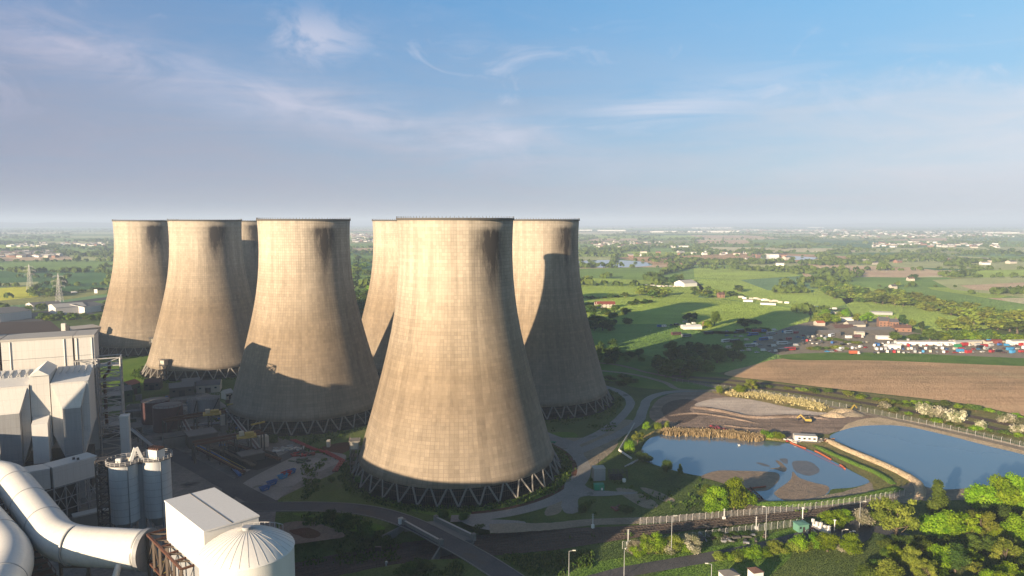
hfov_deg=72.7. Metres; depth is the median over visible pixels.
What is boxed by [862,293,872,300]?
tree
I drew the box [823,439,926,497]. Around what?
earth bund
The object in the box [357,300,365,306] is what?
tree
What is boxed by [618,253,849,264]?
brown shore
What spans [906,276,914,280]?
house
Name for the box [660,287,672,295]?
tree
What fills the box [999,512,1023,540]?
tree
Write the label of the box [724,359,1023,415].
ploughed field
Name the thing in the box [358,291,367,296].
tree
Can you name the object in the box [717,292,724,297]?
house
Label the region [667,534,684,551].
tree
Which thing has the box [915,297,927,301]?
tree
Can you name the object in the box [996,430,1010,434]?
bush
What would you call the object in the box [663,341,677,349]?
tree
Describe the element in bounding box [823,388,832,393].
tree
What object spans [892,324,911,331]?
house
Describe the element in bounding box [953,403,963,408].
tree
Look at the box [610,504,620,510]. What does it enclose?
crate pile
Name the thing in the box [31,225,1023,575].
ground
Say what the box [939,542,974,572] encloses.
tree
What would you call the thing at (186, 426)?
pipe rack
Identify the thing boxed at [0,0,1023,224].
sky
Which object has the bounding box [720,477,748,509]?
tree
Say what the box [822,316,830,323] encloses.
tree
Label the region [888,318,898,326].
house
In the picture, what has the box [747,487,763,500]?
intake ramp
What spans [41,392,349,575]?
works ground
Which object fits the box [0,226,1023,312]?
distant trees
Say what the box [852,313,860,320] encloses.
tree
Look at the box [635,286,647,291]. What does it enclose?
tree
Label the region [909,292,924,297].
tree
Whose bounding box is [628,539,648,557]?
tree
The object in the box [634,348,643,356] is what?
tree
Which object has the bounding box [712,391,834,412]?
sand verge
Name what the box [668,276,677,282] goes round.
tree
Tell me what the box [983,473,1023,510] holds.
tree
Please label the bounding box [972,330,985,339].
tree
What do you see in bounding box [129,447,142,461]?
transfer chute
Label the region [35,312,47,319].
tree
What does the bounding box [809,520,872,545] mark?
yard
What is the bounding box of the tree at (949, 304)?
[941,301,960,307]
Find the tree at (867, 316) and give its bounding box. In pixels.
[859,312,874,323]
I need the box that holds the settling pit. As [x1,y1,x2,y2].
[210,445,279,469]
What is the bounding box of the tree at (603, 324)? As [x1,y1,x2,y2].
[599,321,607,330]
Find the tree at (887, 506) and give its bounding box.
[867,495,921,534]
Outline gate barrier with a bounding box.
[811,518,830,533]
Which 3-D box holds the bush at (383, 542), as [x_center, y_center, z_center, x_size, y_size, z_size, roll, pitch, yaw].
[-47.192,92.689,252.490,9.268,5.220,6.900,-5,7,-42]
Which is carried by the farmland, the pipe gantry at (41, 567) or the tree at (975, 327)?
the tree at (975, 327)
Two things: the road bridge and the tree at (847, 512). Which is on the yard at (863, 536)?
the tree at (847, 512)
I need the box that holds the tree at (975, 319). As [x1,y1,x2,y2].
[967,314,983,323]
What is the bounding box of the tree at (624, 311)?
[619,307,630,313]
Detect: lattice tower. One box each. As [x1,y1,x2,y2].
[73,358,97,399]
[96,354,124,471]
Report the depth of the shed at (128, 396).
438.42 m
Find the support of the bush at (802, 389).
on the railway land
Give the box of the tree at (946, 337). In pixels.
[939,332,951,340]
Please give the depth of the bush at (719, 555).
232.88 m
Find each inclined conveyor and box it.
[195,445,245,474]
[210,443,256,468]
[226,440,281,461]
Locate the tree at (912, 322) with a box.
[908,319,916,327]
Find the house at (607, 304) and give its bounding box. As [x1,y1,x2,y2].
[596,301,614,307]
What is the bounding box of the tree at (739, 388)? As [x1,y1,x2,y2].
[732,384,745,392]
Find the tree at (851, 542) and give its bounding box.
[838,532,863,554]
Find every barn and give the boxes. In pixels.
[674,280,696,286]
[680,324,701,329]
[743,299,752,301]
[760,302,775,304]
[813,321,824,325]
[815,330,840,335]
[828,324,854,330]
[840,317,853,320]
[843,321,865,326]
[847,326,894,333]
[854,331,864,335]
[869,311,892,314]
[875,335,894,339]
[885,344,900,348]
[894,340,953,344]
[953,340,981,344]
[982,340,992,343]
[991,339,1001,343]
[1006,339,1023,345]
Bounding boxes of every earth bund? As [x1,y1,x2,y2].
[643,427,785,441]
[754,486,903,506]
[812,445,896,483]
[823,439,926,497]
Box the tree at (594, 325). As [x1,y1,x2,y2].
[589,322,600,330]
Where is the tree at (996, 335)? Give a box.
[987,329,999,338]
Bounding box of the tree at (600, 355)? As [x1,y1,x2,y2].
[596,351,603,361]
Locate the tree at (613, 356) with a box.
[609,352,619,362]
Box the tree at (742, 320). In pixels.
[737,318,747,322]
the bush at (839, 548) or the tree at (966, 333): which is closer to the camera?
the bush at (839, 548)
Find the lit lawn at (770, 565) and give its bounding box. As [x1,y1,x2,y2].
[653,552,791,575]
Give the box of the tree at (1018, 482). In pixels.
[999,471,1023,510]
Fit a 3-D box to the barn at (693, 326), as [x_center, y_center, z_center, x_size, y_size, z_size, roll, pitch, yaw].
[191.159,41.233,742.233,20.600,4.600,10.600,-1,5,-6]
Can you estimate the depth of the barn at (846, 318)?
803.07 m
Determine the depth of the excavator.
393.82 m
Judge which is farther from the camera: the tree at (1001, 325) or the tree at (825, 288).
the tree at (825, 288)
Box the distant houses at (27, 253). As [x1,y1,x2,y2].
[0,227,1023,265]
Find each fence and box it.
[622,518,803,548]
[640,489,904,524]
[724,386,1023,446]
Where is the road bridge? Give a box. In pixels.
[381,521,473,559]
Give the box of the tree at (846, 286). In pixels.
[834,284,850,288]
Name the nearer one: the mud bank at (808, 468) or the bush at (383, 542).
the bush at (383, 542)
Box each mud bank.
[701,470,779,490]
[770,460,786,471]
[774,472,828,500]
[780,458,787,463]
[792,461,819,475]
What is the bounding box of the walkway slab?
[71,508,109,526]
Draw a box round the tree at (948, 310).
[939,307,961,314]
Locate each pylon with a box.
[24,265,33,289]
[54,275,63,302]
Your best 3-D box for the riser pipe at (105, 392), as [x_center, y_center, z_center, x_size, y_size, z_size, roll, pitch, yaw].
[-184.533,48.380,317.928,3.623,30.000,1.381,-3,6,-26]
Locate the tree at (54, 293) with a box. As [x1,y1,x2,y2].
[47,290,60,296]
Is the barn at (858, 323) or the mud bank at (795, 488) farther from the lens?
the barn at (858, 323)
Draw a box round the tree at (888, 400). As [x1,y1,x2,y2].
[877,398,891,403]
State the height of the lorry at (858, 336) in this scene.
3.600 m
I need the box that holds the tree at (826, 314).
[819,313,831,318]
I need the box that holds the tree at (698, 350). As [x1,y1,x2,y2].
[692,346,705,354]
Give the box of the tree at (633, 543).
[625,539,642,554]
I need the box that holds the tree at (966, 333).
[959,329,976,339]
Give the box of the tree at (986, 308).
[980,306,995,312]
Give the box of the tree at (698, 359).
[690,355,702,363]
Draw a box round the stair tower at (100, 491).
[94,454,114,526]
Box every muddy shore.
[744,482,918,508]
[909,486,998,500]
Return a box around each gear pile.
[783,438,800,443]
[817,437,834,442]
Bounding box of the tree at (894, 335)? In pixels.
[889,331,902,339]
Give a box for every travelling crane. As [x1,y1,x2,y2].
[203,409,220,415]
[236,431,256,439]
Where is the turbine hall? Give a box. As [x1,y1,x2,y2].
[0,321,60,334]
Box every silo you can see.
[105,453,139,528]
[139,445,172,549]
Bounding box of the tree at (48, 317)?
[42,314,53,319]
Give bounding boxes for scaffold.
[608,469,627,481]
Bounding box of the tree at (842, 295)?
[838,290,848,298]
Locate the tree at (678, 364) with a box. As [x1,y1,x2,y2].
[673,358,689,373]
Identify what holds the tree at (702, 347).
on the farmland
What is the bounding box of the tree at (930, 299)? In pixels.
[923,295,936,302]
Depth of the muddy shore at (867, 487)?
289.00 m
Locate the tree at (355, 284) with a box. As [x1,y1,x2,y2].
[353,280,358,287]
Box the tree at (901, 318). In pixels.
[898,314,907,324]
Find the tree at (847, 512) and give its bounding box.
[836,508,853,522]
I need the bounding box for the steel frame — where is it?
[146,528,194,575]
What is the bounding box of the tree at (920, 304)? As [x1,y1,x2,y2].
[915,301,930,309]
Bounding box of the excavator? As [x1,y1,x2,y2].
[796,414,811,422]
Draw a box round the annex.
[95,447,120,471]
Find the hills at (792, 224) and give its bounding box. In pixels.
[613,223,1023,225]
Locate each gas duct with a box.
[0,460,161,575]
[0,506,33,575]
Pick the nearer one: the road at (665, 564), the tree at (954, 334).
the road at (665, 564)
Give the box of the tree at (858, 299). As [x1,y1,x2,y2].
[853,296,867,301]
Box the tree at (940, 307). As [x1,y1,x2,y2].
[932,305,945,309]
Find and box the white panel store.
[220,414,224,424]
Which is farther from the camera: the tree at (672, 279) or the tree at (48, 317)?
the tree at (672, 279)
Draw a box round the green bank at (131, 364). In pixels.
[100,356,147,386]
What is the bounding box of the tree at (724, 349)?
[715,347,728,356]
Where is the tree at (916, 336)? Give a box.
[906,333,919,339]
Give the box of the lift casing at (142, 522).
[138,462,146,528]
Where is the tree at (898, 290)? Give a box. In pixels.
[891,289,905,294]
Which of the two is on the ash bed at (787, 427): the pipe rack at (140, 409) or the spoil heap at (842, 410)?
the spoil heap at (842, 410)
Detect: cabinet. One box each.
[130,417,136,422]
[398,517,402,524]
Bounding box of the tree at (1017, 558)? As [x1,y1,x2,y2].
[1002,546,1023,568]
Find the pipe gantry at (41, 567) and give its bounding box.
[4,508,57,575]
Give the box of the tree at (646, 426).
[642,421,650,430]
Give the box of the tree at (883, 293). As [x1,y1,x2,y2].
[875,292,889,296]
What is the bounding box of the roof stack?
[61,323,69,330]
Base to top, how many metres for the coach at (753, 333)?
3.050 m
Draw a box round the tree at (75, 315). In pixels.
[71,313,78,319]
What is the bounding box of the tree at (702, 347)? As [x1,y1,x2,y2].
[693,344,707,354]
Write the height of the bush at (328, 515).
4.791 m
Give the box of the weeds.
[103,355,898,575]
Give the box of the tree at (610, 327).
[606,324,614,330]
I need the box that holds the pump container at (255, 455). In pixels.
[236,448,264,463]
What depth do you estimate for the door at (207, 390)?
463.42 m
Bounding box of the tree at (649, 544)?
[639,533,655,553]
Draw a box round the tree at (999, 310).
[990,306,1006,311]
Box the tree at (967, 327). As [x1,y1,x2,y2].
[961,324,971,330]
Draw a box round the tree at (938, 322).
[935,317,947,324]
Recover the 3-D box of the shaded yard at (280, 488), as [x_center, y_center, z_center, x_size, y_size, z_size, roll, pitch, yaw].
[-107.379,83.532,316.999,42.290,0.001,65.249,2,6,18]
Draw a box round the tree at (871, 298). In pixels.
[867,297,881,302]
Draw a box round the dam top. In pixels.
[788,434,909,489]
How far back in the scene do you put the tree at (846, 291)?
1045.55 m
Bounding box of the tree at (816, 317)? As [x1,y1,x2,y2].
[811,314,822,321]
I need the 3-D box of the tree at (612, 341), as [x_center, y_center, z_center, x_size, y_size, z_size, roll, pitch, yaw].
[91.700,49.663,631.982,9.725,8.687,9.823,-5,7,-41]
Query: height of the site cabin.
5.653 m
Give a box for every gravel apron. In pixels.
[545,419,632,515]
[561,476,637,513]
[616,488,657,508]
[640,487,674,501]
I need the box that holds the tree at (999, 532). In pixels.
[986,522,1007,538]
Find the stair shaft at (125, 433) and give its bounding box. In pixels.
[119,413,131,456]
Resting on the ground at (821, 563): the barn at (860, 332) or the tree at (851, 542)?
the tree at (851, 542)
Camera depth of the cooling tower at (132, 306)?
603.35 m
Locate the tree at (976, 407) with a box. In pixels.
[970,404,982,410]
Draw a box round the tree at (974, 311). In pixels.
[960,307,984,315]
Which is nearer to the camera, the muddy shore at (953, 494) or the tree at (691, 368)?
the muddy shore at (953, 494)
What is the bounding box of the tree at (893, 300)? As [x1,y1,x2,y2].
[887,297,902,304]
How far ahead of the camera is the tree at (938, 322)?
747.61 m
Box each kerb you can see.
[239,501,523,575]
[254,510,489,575]
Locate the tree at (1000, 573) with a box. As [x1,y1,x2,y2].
[990,571,1007,575]
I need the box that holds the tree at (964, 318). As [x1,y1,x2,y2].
[957,316,972,322]
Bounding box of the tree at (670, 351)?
[663,348,678,357]
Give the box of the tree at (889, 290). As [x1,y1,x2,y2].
[883,287,893,293]
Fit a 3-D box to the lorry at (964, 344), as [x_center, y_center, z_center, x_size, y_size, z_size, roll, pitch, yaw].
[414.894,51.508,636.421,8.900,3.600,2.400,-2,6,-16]
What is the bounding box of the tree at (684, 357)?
[675,354,689,360]
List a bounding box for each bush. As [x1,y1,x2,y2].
[269,434,278,442]
[313,478,320,482]
[322,508,336,520]
[327,475,335,482]
[334,511,352,527]
[354,523,376,541]
[372,534,392,550]
[392,561,417,575]
[409,557,435,570]
[437,509,448,518]
[458,513,469,520]
[472,523,488,533]
[577,504,587,512]
[603,347,620,354]
[604,350,618,357]
[606,344,619,349]
[615,380,626,385]
[616,373,626,377]
[618,504,634,513]
[622,379,632,383]
[623,318,633,323]
[623,439,634,452]
[634,451,652,461]
[654,422,661,429]
[654,535,669,554]
[661,458,672,471]
[663,536,677,555]
[680,541,691,551]
[703,320,712,326]
[707,527,723,537]
[711,344,722,349]
[712,550,725,560]
[723,552,734,560]
[726,291,738,295]
[728,529,739,535]
[731,548,743,562]
[735,546,756,558]
[743,529,751,535]
[749,319,761,323]
[750,544,763,559]
[759,430,773,438]
[762,546,771,556]
[772,431,785,438]
[783,539,801,552]
[789,533,809,550]
[795,387,809,391]
[802,539,816,552]
[807,387,819,392]
[807,531,820,548]
[813,346,822,349]
[834,544,846,552]
[852,507,875,526]
[854,561,882,575]
[855,394,867,398]
[867,558,881,567]
[876,538,896,551]
[877,401,891,408]
[880,548,897,558]
[887,407,899,411]
[890,534,907,548]
[900,403,913,406]
[901,535,922,549]
[910,399,922,404]
[914,401,934,414]
[914,534,938,548]
[919,414,929,417]
[924,533,943,543]
[926,566,949,575]
[927,405,951,420]
[929,417,942,422]
[934,535,954,547]
[943,408,967,422]
[951,538,972,547]
[954,424,965,428]
[956,546,985,563]
[958,533,984,551]
[961,403,973,409]
[967,425,983,430]
[974,419,988,428]
[974,503,1002,522]
[977,535,1009,554]
[980,536,997,553]
[983,408,995,412]
[994,504,1022,523]
[995,413,1009,422]
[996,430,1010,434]
[1006,413,1021,423]
[1007,423,1023,432]
[1007,536,1023,548]
[1013,432,1023,437]
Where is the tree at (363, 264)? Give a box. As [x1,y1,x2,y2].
[358,262,369,267]
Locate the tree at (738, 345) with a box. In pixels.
[730,340,744,351]
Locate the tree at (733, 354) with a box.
[726,350,738,360]
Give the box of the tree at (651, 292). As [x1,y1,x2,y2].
[647,290,657,297]
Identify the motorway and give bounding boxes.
[21,297,106,307]
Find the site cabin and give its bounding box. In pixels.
[591,465,605,480]
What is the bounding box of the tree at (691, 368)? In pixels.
[681,364,696,372]
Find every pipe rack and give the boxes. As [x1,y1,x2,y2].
[120,404,186,417]
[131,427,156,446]
[180,421,232,430]
[182,419,190,430]
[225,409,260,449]
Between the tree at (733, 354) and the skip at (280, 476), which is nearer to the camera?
the skip at (280, 476)
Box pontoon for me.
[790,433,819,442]
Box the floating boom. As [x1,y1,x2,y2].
[790,442,845,468]
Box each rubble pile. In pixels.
[706,425,726,429]
[805,527,816,533]
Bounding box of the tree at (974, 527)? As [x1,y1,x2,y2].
[957,511,981,535]
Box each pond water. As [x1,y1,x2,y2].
[583,260,652,267]
[641,434,868,500]
[753,255,820,259]
[830,425,1023,488]
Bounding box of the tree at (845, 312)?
[841,308,850,316]
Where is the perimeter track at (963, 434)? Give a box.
[759,395,1023,450]
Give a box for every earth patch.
[279,521,344,543]
[289,528,320,537]
[320,442,349,453]
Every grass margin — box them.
[779,352,1023,365]
[901,334,1023,339]
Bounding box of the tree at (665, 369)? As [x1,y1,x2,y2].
[656,363,675,377]
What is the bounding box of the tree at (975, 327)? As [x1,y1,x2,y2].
[970,324,981,330]
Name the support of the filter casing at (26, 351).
on the works ground at (185, 481)
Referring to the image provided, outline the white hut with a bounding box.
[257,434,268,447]
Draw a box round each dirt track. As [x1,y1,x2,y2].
[585,422,630,457]
[599,362,722,388]
[602,370,749,395]
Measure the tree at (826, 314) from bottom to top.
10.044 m
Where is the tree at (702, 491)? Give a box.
[698,484,711,501]
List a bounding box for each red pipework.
[290,439,315,450]
[311,448,328,453]
[322,450,344,471]
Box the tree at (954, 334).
[944,329,963,338]
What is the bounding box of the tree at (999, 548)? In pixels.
[988,537,1023,564]
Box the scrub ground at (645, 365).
[600,348,724,389]
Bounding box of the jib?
[251,421,264,429]
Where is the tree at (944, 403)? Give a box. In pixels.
[939,400,952,406]
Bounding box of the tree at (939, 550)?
[925,543,953,571]
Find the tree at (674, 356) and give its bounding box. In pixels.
[669,353,680,360]
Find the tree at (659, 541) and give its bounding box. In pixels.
[643,531,668,553]
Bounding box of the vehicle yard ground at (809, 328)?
[754,319,1023,357]
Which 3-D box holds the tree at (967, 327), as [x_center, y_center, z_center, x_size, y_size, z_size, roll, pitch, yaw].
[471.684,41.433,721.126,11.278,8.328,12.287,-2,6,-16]
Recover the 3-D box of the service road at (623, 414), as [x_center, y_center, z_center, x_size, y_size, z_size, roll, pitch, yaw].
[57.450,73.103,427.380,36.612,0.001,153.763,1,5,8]
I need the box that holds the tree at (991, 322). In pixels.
[984,318,1006,329]
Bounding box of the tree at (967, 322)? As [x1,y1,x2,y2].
[959,319,972,325]
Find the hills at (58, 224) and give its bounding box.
[0,222,354,226]
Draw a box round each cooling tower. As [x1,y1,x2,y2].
[98,219,177,356]
[140,219,253,380]
[224,217,379,435]
[242,220,258,301]
[349,216,563,508]
[362,219,397,378]
[512,218,614,419]
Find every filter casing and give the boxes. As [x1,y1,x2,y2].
[0,330,77,450]
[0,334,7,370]
[73,329,101,448]
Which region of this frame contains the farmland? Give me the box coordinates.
[0,227,1023,372]
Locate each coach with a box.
[681,334,691,336]
[704,331,713,333]
[744,343,755,346]
[749,332,758,335]
[776,348,786,351]
[777,341,787,344]
[784,347,795,350]
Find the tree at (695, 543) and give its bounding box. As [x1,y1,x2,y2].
[681,534,702,554]
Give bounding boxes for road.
[165,448,277,501]
[222,447,307,498]
[241,502,521,575]
[450,439,590,521]
[489,482,914,532]
[548,432,584,459]
[569,386,634,445]
[573,389,715,452]
[588,523,913,575]
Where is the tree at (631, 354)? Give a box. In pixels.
[627,352,635,357]
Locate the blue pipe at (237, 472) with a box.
[197,445,241,475]
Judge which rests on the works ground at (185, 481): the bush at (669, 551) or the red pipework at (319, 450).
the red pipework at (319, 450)
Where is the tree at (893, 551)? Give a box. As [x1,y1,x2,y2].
[885,544,907,566]
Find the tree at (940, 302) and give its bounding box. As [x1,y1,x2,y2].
[932,298,947,306]
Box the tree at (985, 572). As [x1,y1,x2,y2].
[974,568,996,575]
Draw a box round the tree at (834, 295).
[830,293,838,297]
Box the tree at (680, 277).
[675,274,684,279]
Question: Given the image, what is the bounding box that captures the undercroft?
[25,444,94,490]
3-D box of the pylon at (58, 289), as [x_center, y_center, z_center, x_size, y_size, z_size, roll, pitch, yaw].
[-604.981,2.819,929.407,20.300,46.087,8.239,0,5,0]
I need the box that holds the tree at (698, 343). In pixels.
[691,342,706,354]
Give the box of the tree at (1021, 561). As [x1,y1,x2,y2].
[1016,553,1023,570]
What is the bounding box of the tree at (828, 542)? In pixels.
[814,532,839,551]
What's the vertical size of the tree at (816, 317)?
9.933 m
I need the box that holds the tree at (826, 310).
[821,309,830,312]
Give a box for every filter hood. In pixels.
[0,368,35,466]
[50,364,96,498]
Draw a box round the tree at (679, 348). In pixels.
[677,346,685,355]
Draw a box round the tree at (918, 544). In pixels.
[906,539,934,560]
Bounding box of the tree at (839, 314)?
[836,311,846,316]
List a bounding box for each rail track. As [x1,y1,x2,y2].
[295,502,873,572]
[295,529,562,566]
[296,507,880,575]
[322,543,569,575]
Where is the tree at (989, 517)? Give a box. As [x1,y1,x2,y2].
[966,510,998,538]
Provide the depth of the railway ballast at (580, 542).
251.60 m
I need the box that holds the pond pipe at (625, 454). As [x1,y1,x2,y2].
[618,423,634,458]
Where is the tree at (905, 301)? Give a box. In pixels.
[895,298,913,305]
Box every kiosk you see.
[326,439,330,446]
[718,568,739,575]
[747,566,763,575]
[792,520,808,532]
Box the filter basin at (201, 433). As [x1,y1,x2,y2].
[184,427,217,448]
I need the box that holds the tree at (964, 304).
[958,301,981,308]
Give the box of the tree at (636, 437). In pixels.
[631,431,643,444]
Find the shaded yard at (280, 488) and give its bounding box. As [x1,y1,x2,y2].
[237,448,345,499]
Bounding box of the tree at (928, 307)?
[922,304,937,310]
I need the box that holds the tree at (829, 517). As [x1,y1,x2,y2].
[817,508,848,529]
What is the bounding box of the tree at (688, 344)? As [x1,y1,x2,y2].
[684,341,694,348]
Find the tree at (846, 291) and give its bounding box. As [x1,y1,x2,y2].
[841,289,856,296]
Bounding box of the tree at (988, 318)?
[982,317,998,326]
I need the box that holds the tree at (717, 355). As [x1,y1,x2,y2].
[710,351,726,362]
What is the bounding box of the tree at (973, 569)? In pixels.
[965,562,992,575]
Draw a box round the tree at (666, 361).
[662,359,673,367]
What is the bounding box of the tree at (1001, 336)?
[997,333,1005,339]
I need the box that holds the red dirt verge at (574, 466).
[471,443,576,513]
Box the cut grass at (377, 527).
[293,513,385,531]
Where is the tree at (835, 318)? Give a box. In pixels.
[830,314,840,323]
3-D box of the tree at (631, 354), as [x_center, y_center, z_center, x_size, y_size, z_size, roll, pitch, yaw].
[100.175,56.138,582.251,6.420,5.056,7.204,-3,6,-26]
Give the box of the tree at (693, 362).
[687,359,698,366]
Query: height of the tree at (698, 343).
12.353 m
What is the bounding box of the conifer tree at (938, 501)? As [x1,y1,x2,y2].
[925,479,950,514]
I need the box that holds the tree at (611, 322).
[607,320,615,325]
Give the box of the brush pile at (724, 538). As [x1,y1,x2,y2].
[696,523,767,543]
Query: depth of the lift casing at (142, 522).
238.31 m
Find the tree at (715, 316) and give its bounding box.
[710,311,721,325]
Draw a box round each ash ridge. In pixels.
[668,412,759,423]
[690,407,831,419]
[721,424,766,428]
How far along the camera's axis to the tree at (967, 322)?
745.66 m
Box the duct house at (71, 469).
[43,452,97,487]
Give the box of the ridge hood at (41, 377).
[28,361,56,445]
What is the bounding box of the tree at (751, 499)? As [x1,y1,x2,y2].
[741,487,757,505]
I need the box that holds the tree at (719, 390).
[716,385,723,393]
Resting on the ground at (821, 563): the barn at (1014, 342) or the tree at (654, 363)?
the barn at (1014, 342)
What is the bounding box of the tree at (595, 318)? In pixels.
[588,315,598,321]
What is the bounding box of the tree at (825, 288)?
[820,286,832,291]
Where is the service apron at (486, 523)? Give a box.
[463,519,525,529]
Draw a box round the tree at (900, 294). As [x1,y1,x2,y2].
[891,291,907,297]
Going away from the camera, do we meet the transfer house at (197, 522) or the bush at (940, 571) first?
the transfer house at (197, 522)
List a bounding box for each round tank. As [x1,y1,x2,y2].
[140,395,169,424]
[152,399,183,432]
[187,398,196,413]
[196,393,220,416]
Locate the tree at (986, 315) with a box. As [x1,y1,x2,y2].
[969,311,996,323]
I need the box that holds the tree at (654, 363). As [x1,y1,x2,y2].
[651,359,662,373]
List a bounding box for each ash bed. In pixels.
[649,392,886,438]
[661,399,697,423]
[695,397,824,418]
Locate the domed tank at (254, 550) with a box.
[198,522,294,575]
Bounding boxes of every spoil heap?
[820,412,846,417]
[828,408,858,413]
[842,412,865,416]
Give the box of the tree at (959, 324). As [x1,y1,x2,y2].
[950,320,965,328]
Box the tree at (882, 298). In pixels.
[873,294,889,303]
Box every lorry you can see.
[849,350,859,354]
[853,334,863,337]
[961,342,970,346]
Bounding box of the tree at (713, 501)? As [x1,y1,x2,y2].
[703,485,729,513]
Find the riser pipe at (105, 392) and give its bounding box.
[103,361,110,424]
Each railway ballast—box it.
[295,503,875,575]
[672,375,1015,426]
[672,379,1023,433]
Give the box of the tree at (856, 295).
[847,293,865,300]
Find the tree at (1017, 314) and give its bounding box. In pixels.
[1006,310,1023,319]
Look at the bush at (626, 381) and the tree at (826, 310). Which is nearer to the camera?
the bush at (626, 381)
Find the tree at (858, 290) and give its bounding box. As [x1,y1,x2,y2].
[854,287,866,293]
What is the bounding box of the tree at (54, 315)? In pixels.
[49,313,59,319]
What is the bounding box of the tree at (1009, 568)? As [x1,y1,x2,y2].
[992,561,1019,575]
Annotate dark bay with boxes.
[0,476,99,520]
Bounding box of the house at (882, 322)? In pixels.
[876,316,889,326]
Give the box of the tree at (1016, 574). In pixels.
[1012,570,1023,575]
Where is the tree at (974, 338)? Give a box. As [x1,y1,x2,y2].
[967,333,977,339]
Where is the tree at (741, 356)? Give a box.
[737,351,745,360]
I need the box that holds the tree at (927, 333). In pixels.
[919,329,939,340]
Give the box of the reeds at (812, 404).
[722,387,828,410]
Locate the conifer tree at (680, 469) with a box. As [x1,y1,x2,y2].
[677,464,682,473]
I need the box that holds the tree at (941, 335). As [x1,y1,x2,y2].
[927,333,944,340]
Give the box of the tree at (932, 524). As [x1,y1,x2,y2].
[919,511,952,537]
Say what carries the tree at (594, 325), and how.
on the farmland
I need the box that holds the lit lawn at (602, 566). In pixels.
[566,527,796,575]
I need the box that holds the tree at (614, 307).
[611,304,619,311]
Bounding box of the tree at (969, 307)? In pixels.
[965,305,977,309]
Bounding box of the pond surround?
[614,426,1023,515]
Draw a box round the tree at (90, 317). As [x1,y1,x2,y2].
[86,314,95,319]
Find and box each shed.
[70,324,100,337]
[107,385,132,404]
[119,379,140,394]
[130,421,142,437]
[143,378,162,389]
[169,381,193,397]
[182,377,199,388]
[195,379,221,392]
[220,388,232,399]
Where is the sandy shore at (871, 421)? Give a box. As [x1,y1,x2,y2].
[840,417,1023,454]
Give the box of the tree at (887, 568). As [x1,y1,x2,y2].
[875,557,905,575]
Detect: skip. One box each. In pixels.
[259,484,270,491]
[266,479,277,484]
[277,472,287,478]
[280,470,291,474]
[285,468,295,473]
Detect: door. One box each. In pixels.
[179,390,184,396]
[205,387,210,392]
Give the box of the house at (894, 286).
[888,284,896,288]
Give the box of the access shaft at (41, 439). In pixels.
[31,415,51,463]
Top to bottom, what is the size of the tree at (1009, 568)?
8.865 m
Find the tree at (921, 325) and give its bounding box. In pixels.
[917,321,924,330]
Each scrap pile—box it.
[272,445,303,451]
[288,457,310,464]
[291,450,314,456]
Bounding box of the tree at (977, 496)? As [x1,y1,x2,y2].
[962,483,1002,510]
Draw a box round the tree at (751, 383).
[744,379,757,391]
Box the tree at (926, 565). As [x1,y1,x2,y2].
[912,557,937,575]
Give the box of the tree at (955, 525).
[938,509,966,539]
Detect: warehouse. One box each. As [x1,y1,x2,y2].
[0,306,31,321]
[26,300,60,309]
[48,302,85,313]
[70,301,104,312]
[670,245,687,247]
[688,231,733,231]
[692,227,730,227]
[766,254,778,256]
[982,232,1019,233]
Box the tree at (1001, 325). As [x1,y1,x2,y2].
[994,320,1023,331]
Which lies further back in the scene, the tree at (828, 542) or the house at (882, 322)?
the house at (882, 322)
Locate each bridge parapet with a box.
[402,518,443,545]
[433,514,475,541]
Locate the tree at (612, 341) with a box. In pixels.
[607,338,617,345]
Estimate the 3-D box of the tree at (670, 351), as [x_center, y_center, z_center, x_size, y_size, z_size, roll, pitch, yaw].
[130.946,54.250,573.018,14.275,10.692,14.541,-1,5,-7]
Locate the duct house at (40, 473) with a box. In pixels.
[24,464,50,489]
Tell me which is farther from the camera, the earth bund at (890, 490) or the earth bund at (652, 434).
the earth bund at (652, 434)
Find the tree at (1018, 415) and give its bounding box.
[1011,413,1023,417]
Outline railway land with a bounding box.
[689,377,1023,443]
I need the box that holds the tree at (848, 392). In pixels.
[842,390,854,396]
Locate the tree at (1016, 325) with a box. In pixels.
[1003,320,1023,333]
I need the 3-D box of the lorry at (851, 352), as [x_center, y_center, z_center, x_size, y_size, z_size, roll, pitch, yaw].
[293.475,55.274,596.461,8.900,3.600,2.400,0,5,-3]
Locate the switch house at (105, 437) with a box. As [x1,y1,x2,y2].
[100,425,120,452]
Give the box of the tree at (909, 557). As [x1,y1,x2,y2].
[897,544,921,575]
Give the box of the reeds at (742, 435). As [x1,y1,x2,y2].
[660,426,765,441]
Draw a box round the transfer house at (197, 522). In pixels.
[164,487,259,575]
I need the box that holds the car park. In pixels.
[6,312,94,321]
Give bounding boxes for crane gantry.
[162,408,226,432]
[191,429,264,462]
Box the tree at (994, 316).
[983,315,1006,319]
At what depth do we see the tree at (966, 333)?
658.98 m
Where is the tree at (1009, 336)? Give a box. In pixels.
[1002,333,1015,339]
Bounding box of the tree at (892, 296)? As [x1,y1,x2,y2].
[886,294,902,303]
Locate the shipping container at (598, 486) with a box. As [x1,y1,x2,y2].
[593,482,603,490]
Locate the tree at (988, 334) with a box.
[977,330,993,339]
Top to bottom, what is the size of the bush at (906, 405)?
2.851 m
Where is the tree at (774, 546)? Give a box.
[765,539,789,554]
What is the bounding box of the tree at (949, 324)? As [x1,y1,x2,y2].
[936,320,960,329]

